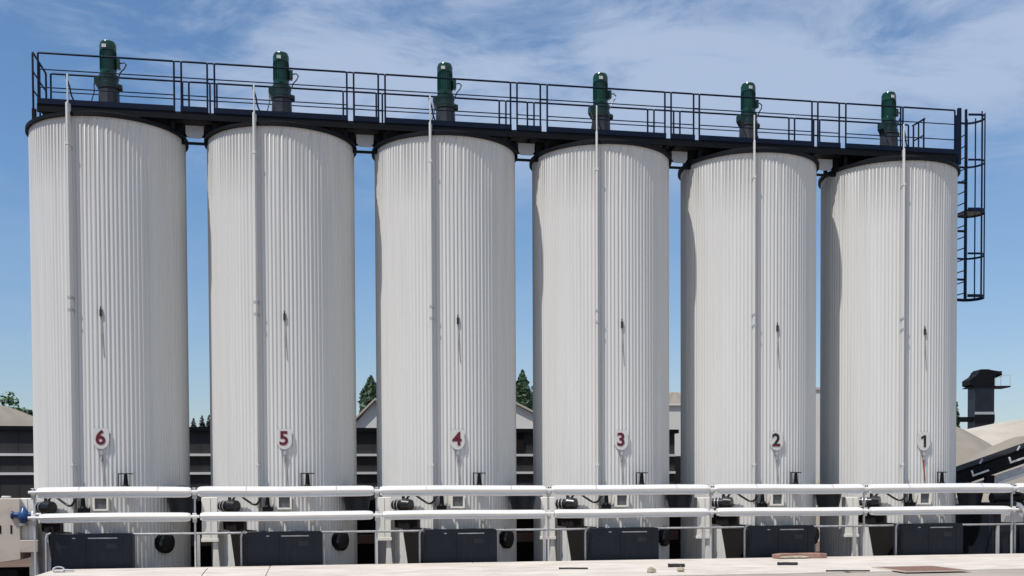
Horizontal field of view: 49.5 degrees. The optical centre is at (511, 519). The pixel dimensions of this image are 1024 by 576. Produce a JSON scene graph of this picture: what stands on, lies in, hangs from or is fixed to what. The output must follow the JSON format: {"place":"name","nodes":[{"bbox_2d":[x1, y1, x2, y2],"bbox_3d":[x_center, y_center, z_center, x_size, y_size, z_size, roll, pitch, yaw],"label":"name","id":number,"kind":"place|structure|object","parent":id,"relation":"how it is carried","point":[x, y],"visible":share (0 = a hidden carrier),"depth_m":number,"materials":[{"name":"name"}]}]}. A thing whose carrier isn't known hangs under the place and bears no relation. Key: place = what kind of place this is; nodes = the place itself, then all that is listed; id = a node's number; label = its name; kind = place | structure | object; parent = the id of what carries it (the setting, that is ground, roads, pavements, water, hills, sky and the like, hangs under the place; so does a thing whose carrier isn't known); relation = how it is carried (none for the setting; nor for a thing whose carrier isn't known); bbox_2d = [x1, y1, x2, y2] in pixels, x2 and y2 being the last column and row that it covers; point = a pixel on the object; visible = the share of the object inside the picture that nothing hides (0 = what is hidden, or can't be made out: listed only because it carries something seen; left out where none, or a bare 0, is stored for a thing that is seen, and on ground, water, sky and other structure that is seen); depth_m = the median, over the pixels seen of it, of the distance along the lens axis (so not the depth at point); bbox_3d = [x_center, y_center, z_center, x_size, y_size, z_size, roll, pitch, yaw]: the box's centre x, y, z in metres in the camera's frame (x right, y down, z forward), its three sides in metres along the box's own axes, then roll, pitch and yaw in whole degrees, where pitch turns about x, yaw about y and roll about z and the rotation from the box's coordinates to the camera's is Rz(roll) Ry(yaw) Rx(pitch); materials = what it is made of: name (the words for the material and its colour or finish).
{"place":"outdoors","nodes":[
{"label":"outdoors","id":0,"kind":"place"},
{"bbox_2d":[52,566,73,572],"bbox_3d":[-8.604,0.955,21.287,0.399,0.135,0.140,-1,2,-10],"label":"anchor shackle","id":1,"kind":"object","parent":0,"point":[64,569],"visible":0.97,"depth_m":21.28,"materials":[{"name":"metal"}]},
{"bbox_2d":[0,541,819,575],"bbox_3d":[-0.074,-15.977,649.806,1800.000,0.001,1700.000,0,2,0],"label":"ground","id":2,"kind":"structure","parent":0,"point":[26,562],"depth_m":28.76,"materials":[{"name":"pale concrete"}]},
{"bbox_2d":[0,496,30,575],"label":"container","id":3,"kind":"object","parent":2,"relation":"on","point":[10,533],"visible":0.77,"depth_m":22.77,"materials":[{"name":"beige metal"}]},
{"bbox_2d":[20,540,38,551],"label":"tie beam","id":4,"kind":"structure","parent":3,"relation":"attached to","point":[26,545],"depth_m":22.78,"materials":[{"name":"beige paint"}]},
{"bbox_2d":[0,392,31,415],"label":"broadleaf tree","id":5,"kind":"object","parent":2,"relation":"on","point":[9,400],"visible":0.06,"depth_m":59.78,"materials":[{"name":"green plant"}]},
{"bbox_2d":[0,405,32,425],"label":"stockpile","id":6,"kind":"object","parent":2,"relation":"on","point":[9,416],"visible":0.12,"depth_m":51.26,"materials":[{"name":"beige sand"}]},
{"bbox_2d":[24,409,32,415],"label":"broadleaf tree","id":7,"kind":"object","parent":2,"relation":"on","point":[27,411],"visible":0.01,"depth_m":59.82,"materials":[{"name":"green plant"}]},
{"bbox_2d":[21,498,39,575],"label":"utility box","id":8,"kind":"object","parent":2,"relation":"on","point":[28,529],"visible":0.49,"depth_m":22.97,"materials":[{"name":"beige paint"}]},
{"bbox_2d":[10,506,41,525],"bbox_3d":[-9.978,-0.077,22.832,0.578,0.395,0.280,-1,2,-10],"label":"blue valve","id":9,"kind":"object","parent":8,"relation":"attached to","point":[22,514],"visible":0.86,"depth_m":22.74,"materials":[{"name":"metal"}]},
{"bbox_2d":[45,532,134,572],"bbox_3d":[-8.567,0.761,22.568,1.683,1.040,0.417,-1,2,-10],"label":"cabinet","id":10,"kind":"object","parent":2,"relation":"on","point":[95,551],"visible":0.95,"depth_m":22.40,"materials":[{"name":"metal"}]},
{"bbox_2d":[25,74,193,573],"bbox_3d":[-8.642,-3.917,24.282,3.568,10.300,3.438,-1,2,-10],"label":"silo","id":11,"kind":"object","parent":2,"relation":"on","point":[109,283],"visible":0.83,"depth_m":22.93,"materials":[{"name":"paint"}]},
{"bbox_2d":[191,537,211,545],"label":"tie beam","id":12,"kind":"structure","parent":11,"relation":"attached to","point":[202,543],"depth_m":25.64,"materials":[{"name":"red metal"}]},
{"bbox_2d":[191,418,196,426],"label":"dark shrub","id":13,"kind":"object","parent":2,"relation":"on","point":[193,423],"visible":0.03,"depth_m":45.87,"materials":[{"name":"green plant"}]},
{"bbox_2d":[191,501,211,566],"bbox_3d":[-7.127,0.360,26.373,1.240,1.620,0.061,-1,2,-11],"label":"screen panel","id":14,"kind":"object","parent":2,"relation":"on","point":[205,556],"depth_m":26.29,"materials":[{"name":"black metal"}]},
{"bbox_2d":[199,416,205,426],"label":"dark shrub","id":15,"kind":"object","parent":2,"relation":"on","point":[201,423],"visible":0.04,"depth_m":46.57,"materials":[{"name":"green plant"}]},
{"bbox_2d":[206,414,209,426],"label":"dark shrub","id":16,"kind":"object","parent":2,"relation":"on","point":[208,422],"visible":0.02,"depth_m":47.25,"materials":[{"name":"green plant"}]},
{"bbox_2d":[201,497,219,566],"bbox_3d":[-6.431,0.369,23.734,0.390,1.700,0.230,-1,2,-10],"label":"utility box","id":17,"kind":"object","parent":2,"relation":"on","point":[209,504],"visible":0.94,"depth_m":23.63,"materials":[{"name":"beige paint"}]},
{"bbox_2d":[240,530,322,566],"bbox_3d":[-4.820,0.724,23.260,1.683,1.040,0.417,-1,2,-10],"label":"cabinet","id":18,"kind":"object","parent":2,"relation":"on","point":[276,548],"visible":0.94,"depth_m":23.09,"materials":[{"name":"metal"}]},
{"bbox_2d":[204,85,370,566],"bbox_3d":[-5.022,-3.953,24.951,3.568,10.300,3.438,-1,2,-10],"label":"silo","id":19,"kind":"object","parent":2,"relation":"on","point":[281,276],"visible":0.85,"depth_m":23.58,"materials":[{"name":"white metal"}]},
{"bbox_2d":[357,534,374,543],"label":"tie beam","id":20,"kind":"structure","parent":19,"relation":"attached to","point":[366,539],"depth_m":26.32,"materials":[{"name":"red metal"}]},
{"bbox_2d":[31,52,961,176],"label":"walkway","id":21,"kind":"structure","parent":19,"relation":"on","point":[196,123],"depth_m":25.27,"materials":[{"name":"metal"}]},
{"bbox_2d":[91,40,126,101],"bbox_3d":[-8.824,-9.574,24.097,0.767,1.680,0.497,-2,2,-47],"label":"drive motor","id":22,"kind":"object","parent":21,"relation":"on","point":[109,82],"visible":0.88,"depth_m":24.00,"materials":[{"name":"metal"}]},
{"bbox_2d":[267,51,298,111],"bbox_3d":[-5.200,-9.609,24.763,0.767,1.680,0.497,-2,2,-50],"label":"drive motor","id":23,"kind":"object","parent":21,"relation":"on","point":[282,92],"visible":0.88,"depth_m":24.66,"materials":[{"name":"green metal"}]},
{"bbox_2d":[432,62,461,120],"bbox_3d":[-1.587,-9.644,25.438,0.767,1.680,0.497,-2,2,-44],"label":"drive motor","id":24,"kind":"object","parent":21,"relation":"on","point":[443,101],"visible":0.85,"depth_m":25.34,"materials":[{"name":"green metal"}]},
{"bbox_2d":[588,72,615,129],"bbox_3d":[2.042,-9.679,26.098,0.767,1.680,0.497,-2,3,-52],"label":"drive motor","id":25,"kind":"object","parent":21,"relation":"on","point":[600,79],"visible":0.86,"depth_m":26.00,"materials":[{"name":"green metal"}]},
{"bbox_2d":[736,82,761,137],"bbox_3d":[5.669,-9.715,26.762,0.767,1.680,0.497,-3,3,-58],"label":"drive motor","id":26,"kind":"object","parent":21,"relation":"on","point":[744,119],"visible":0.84,"depth_m":26.66,"materials":[{"name":"green metal"}]},
{"bbox_2d":[877,91,899,145],"bbox_3d":[9.294,-9.750,27.428,0.767,1.680,0.497,-3,3,-63],"label":"drive motor","id":27,"kind":"object","parent":21,"relation":"on","point":[889,128],"visible":0.81,"depth_m":27.33,"materials":[{"name":"green metal"}]},
{"bbox_2d":[0,426,678,500],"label":"storage hall","id":28,"kind":"structure","parent":2,"relation":"on","point":[16,463],"depth_m":32.44,"materials":[{"name":"black metal"}]},
{"bbox_2d":[357,500,375,563],"bbox_3d":[-3.507,0.325,27.041,1.240,1.620,0.060,-1,2,-10],"label":"screen panel","id":29,"kind":"object","parent":2,"relation":"on","point":[365,553],"visible":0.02,"depth_m":27.01,"materials":[{"name":"black metal"}]},
{"bbox_2d":[356,398,376,427],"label":"outbuilding","id":30,"kind":"structure","parent":2,"relation":"on","point":[366,416],"depth_m":46.90,"materials":[{"name":"white paint"}]},
{"bbox_2d":[358,375,375,412],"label":"spire tree","id":31,"kind":"object","parent":2,"relation":"on","point":[367,393],"visible":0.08,"depth_m":55.54,"materials":[{"name":"green plant"}]},
{"bbox_2d":[375,497,391,563],"bbox_3d":[-2.811,0.354,24.404,0.390,1.700,0.230,-1,2,-10],"label":"utility box","id":32,"kind":"object","parent":2,"relation":"on","point":[384,503],"visible":0.54,"depth_m":24.30,"materials":[{"name":"beige paint"}]},
{"bbox_2d":[372,95,535,563],"bbox_3d":[-1.402,-3.988,25.620,3.568,10.300,3.438,-1,2,-10],"label":"silo","id":33,"kind":"object","parent":2,"relation":"on","point":[445,305],"visible":0.84,"depth_m":24.24,"materials":[{"name":"white metal"}]},
{"bbox_2d":[517,533,533,541],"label":"tie beam","id":34,"kind":"structure","parent":33,"relation":"attached to","point":[525,537],"depth_m":27.02,"materials":[{"name":"red metal"}]},
{"bbox_2d":[419,528,496,562],"bbox_3d":[-1.180,0.679,23.933,1.683,1.040,0.417,-1,2,-10],"label":"cabinet","id":35,"kind":"object","parent":2,"relation":"on","point":[467,545],"visible":0.82,"depth_m":23.76,"materials":[{"name":"metal"}]},
{"bbox_2d":[516,369,532,409],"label":"spire tree","id":36,"kind":"object","parent":2,"relation":"on","point":[523,394],"visible":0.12,"depth_m":55.56,"materials":[{"name":"green plant"}]},
{"bbox_2d":[516,402,532,428],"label":"outbuilding","id":37,"kind":"structure","parent":2,"relation":"on","point":[524,417],"depth_m":48.90,"materials":[{"name":"white paint"}]},
{"bbox_2d":[517,519,533,561],"bbox_3d":[0.113,0.289,27.710,1.240,1.620,0.060,-1,2,-10],"label":"screen panel","id":38,"kind":"object","parent":2,"relation":"on","point":[525,551],"depth_m":27.73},
{"bbox_2d":[28,483,1023,575],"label":"guard rail","id":39,"kind":"object","parent":2,"relation":"on","point":[297,491],"visible":0.99,"depth_m":23.59,"materials":[{"name":"metal"}]},
{"bbox_2d":[1010,501,1023,514],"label":"white hose","id":40,"kind":"object","parent":39,"relation":"attached to","point":[1018,505],"visible":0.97,"depth_m":25.96,"materials":[{"name":"plastic"}]},
{"bbox_2d":[530,387,532,403],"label":"spire tree","id":41,"kind":"object","parent":2,"relation":"on","point":[531,396],"visible":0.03,"depth_m":57.19,"materials":[{"name":"green plant"}]},
{"bbox_2d":[538,497,555,560],"bbox_3d":[0.809,0.338,25.073,0.390,1.700,0.230,-1,2,-10],"label":"utility box","id":42,"kind":"object","parent":2,"relation":"on","point":[543,521],"visible":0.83,"depth_m":24.98,"materials":[{"name":"beige paint"}]},
{"bbox_2d":[133,523,1023,566],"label":"conduit","id":43,"kind":"object","parent":2,"relation":"on","point":[544,530],"visible":0.56,"depth_m":24.49,"materials":[{"name":"metal"}]},
{"bbox_2d":[529,105,692,560],"bbox_3d":[2.218,-4.023,26.289,3.568,10.300,3.438,-1,2,-10],"label":"silo","id":44,"kind":"object","parent":2,"relation":"on","point":[600,247],"visible":0.81,"depth_m":24.91,"materials":[{"name":"white metal"}]},
{"bbox_2d":[670,531,678,539],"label":"tie beam","id":45,"kind":"structure","parent":44,"relation":"attached to","point":[674,535],"depth_m":27.71,"materials":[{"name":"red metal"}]},
{"bbox_2d":[584,526,658,560],"bbox_3d":[2.390,0.654,24.593,1.683,1.040,0.417,-1,2,-10],"label":"cabinet","id":46,"kind":"object","parent":2,"relation":"on","point":[627,543],"visible":0.73,"depth_m":24.42,"materials":[{"name":"metal"}]},
{"bbox_2d":[669,403,680,483],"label":"outbuilding","id":47,"kind":"structure","parent":2,"relation":"on","point":[674,415],"depth_m":45.91,"materials":[{"name":"white paint"}]},
{"bbox_2d":[675,456,680,483],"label":"window","id":48,"kind":"structure","parent":47,"relation":"in","point":[677,458],"depth_m":45.93,"materials":[{"name":"black glass"}]},
{"bbox_2d":[669,392,680,402],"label":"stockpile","id":49,"kind":"object","parent":2,"relation":"on","point":[674,397],"visible":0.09,"depth_m":55.28,"materials":[{"name":"beige sand"}]},
{"bbox_2d":[669,517,680,558],"bbox_3d":[3.733,0.254,28.379,1.240,1.620,0.060,-1,2,-10],"label":"screen panel","id":50,"kind":"object","parent":2,"relation":"on","point":[674,549],"visible":0.02,"depth_m":28.44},
{"bbox_2d":[693,497,709,558],"bbox_3d":[4.429,0.333,25.743,0.390,1.700,0.230,-1,2,-10],"label":"utility box","id":51,"kind":"object","parent":2,"relation":"on","point":[702,502],"visible":0.7,"depth_m":25.64,"materials":[{"name":"beige paint"}]},
{"bbox_2d":[678,115,841,558],"bbox_3d":[5.838,-4.059,26.958,3.568,10.300,3.438,-1,2,-10],"label":"silo","id":52,"kind":"object","parent":2,"relation":"on","point":[748,302],"visible":0.82,"depth_m":25.58,"materials":[{"name":"white metal"}]},
{"bbox_2d":[743,524,814,557],"bbox_3d":[6.020,0.609,25.263,1.683,1.040,0.417,-1,2,-10],"label":"cabinet","id":53,"kind":"object","parent":2,"relation":"on","point":[763,541],"visible":0.73,"depth_m":25.08,"materials":[{"name":"metal"}]},
{"bbox_2d":[816,387,819,482],"bbox_3d":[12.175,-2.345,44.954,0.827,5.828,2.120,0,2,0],"label":"outbuilding","id":54,"kind":"structure","parent":2,"relation":"on","point":[817,434],"depth_m":43.93,"materials":[{"name":"metal"}]},
{"bbox_2d":[841,497,858,555],"bbox_3d":[8.049,0.308,26.412,0.390,1.700,0.230,-1,2,-10],"label":"utility box","id":55,"kind":"object","parent":2,"relation":"on","point":[850,519],"visible":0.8,"depth_m":26.31,"materials":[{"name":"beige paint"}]},
{"bbox_2d":[818,124,982,556],"bbox_3d":[9.458,-4.094,27.627,3.568,10.300,3.438,-1,2,-10],"label":"silo","id":56,"kind":"object","parent":2,"relation":"on","point":[888,310],"visible":0.77,"depth_m":26.27,"materials":[{"name":"white metal"}]},
{"bbox_2d":[955,109,985,301],"bbox_3d":[11.392,-7.867,27.932,0.974,4.688,0.693,-1,2,-10],"label":"caged ladder","id":57,"kind":"object","parent":56,"relation":"attached to","point":[974,212],"visible":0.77,"depth_m":27.74,"materials":[{"name":"black metal"}]},
{"bbox_2d":[816,426,991,540],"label":"stockpile","id":58,"kind":"object","parent":2,"relation":"on","point":[968,444],"visible":0.09,"depth_m":41.35,"materials":[{"name":"beige sand"}]},
{"bbox_2d":[893,522,962,555],"bbox_3d":[9.659,0.563,25.935,1.683,1.040,0.417,-1,2,-10],"label":"cabinet","id":59,"kind":"object","parent":2,"relation":"on","point":[927,538],"visible":0.69,"depth_m":25.76,"materials":[{"name":"metal"}]},
{"bbox_2d":[956,401,959,427],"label":"spire tree","id":60,"kind":"object","parent":2,"relation":"on","point":[957,419],"visible":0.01,"depth_m":57.76,"materials":[{"name":"green plant"}]},
{"bbox_2d":[960,369,1010,428],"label":"elevator tower","id":61,"kind":"structure","parent":2,"relation":"on","point":[980,385],"depth_m":61.34,"materials":[{"name":"metal"}]},
{"bbox_2d":[956,436,1023,501],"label":"stockpile","id":62,"kind":"object","parent":2,"relation":"on","point":[1008,443],"visible":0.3,"depth_m":39.26,"materials":[{"name":"beige sand"}]},
{"bbox_2d":[956,502,1023,553],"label":"steel skip","id":63,"kind":"object","parent":2,"relation":"on","point":[979,539],"visible":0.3,"depth_m":26.67,"materials":[{"name":"metal"}]},
{"bbox_2d":[988,484,1023,502],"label":"pump","id":64,"kind":"object","parent":63,"relation":"on","point":[1003,497],"visible":0.56,"depth_m":26.59,"materials":[{"name":"black metal"}]},
{"bbox_2d":[956,443,1023,482],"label":"conveyor","id":65,"kind":"object","parent":2,"relation":"on","point":[987,467],"visible":0.52,"depth_m":31.05,"materials":[{"name":"black metal"}]},
{"bbox_2d":[965,420,1023,445],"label":"stockpile","id":66,"kind":"object","parent":2,"relation":"on","point":[995,433],"visible":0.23,"depth_m":52.43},
{"bbox_2d":[1001,509,1023,553],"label":"junction box","id":67,"kind":"object","parent":2,"relation":"on","point":[1018,515],"visible":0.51,"depth_m":26.19,"materials":[{"name":"metal"}]},
{"bbox_2d":[0,0,1023,429],"label":"sky","id":68,"kind":"structure","parent":0,"point":[941,54],"materials":[{"name":"blue"}]},
{"bbox_2d":[36,553,1023,575],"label":"pavement","id":69,"kind":"structure","parent":0,"point":[745,566],"depth_m":21.85,"materials":[{"name":"concrete"}]},
{"bbox_2d":[559,567,587,568],"bbox_3d":[1.187,0.939,21.471,0.564,0.038,0.051,0,2,0],"label":"steel bar","id":70,"kind":"object","parent":69,"relation":"on","point":[574,568],"visible":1,"depth_m":21.46,"materials":[{"name":"grey metal"}]},
{"bbox_2d":[647,567,655,572],"bbox_3d":[2.573,0.932,20.502,0.152,0.117,0.132,-1,2,-36],"label":"stone","id":71,"kind":"object","parent":69,"relation":"on","point":[651,570],"visible":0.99,"depth_m":20.46,"materials":[{"name":"beige stone"}]},
{"bbox_2d":[668,563,684,566],"bbox_3d":[3.238,0.899,21.881,0.331,0.084,0.090,0,2,-3],"label":"steel bar","id":72,"kind":"object","parent":69,"relation":"on","point":[675,565],"visible":0.99,"depth_m":21.85,"materials":[{"name":"grey metal"}]},
{"bbox_2d":[676,567,684,571],"bbox_3d":[3.137,0.932,20.663,0.158,0.123,0.158,1,2,44],"label":"stone","id":73,"kind":"object","parent":69,"relation":"on","point":[680,569],"visible":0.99,"depth_m":20.61,"materials":[{"name":"beige stone"}]},
{"bbox_2d":[777,562,797,564],"bbox_3d":[5.530,0.882,22.297,0.408,0.072,0.080,0,2,-2],"label":"steel bar","id":74,"kind":"object","parent":69,"relation":"on","point":[787,563],"visible":1,"depth_m":22.27,"materials":[{"name":"grey metal"}]},
{"bbox_2d":[772,553,826,558],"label":"brick slab","id":75,"kind":"structure","parent":69,"relation":"on","point":[796,555],"depth_m":24.41,"materials":[{"name":"brown stone"}]},
{"bbox_2d":[826,570,869,571],"bbox_3d":[6.208,0.943,20.533,0.807,0.034,0.047,0,2,2],"label":"steel bar","id":76,"kind":"object","parent":69,"relation":"on","point":[847,570],"visible":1,"depth_m":20.52,"materials":[{"name":"grey metal"}]},
{"bbox_2d":[871,566,971,571],"bbox_3d":[7.711,0.928,20.980,1.320,0.020,1.260,-1,2,-10],"label":"drain cover","id":77,"kind":"object","parent":69,"relation":"on","point":[920,569],"visible":1,"depth_m":20.92,"materials":[{"name":"red metal"}]},
{"bbox_2d":[721,570,1023,575],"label":"road","id":78,"kind":"structure","parent":0,"point":[992,573],"depth_m":20.20,"materials":[{"name":"beige concrete"}]}
]}

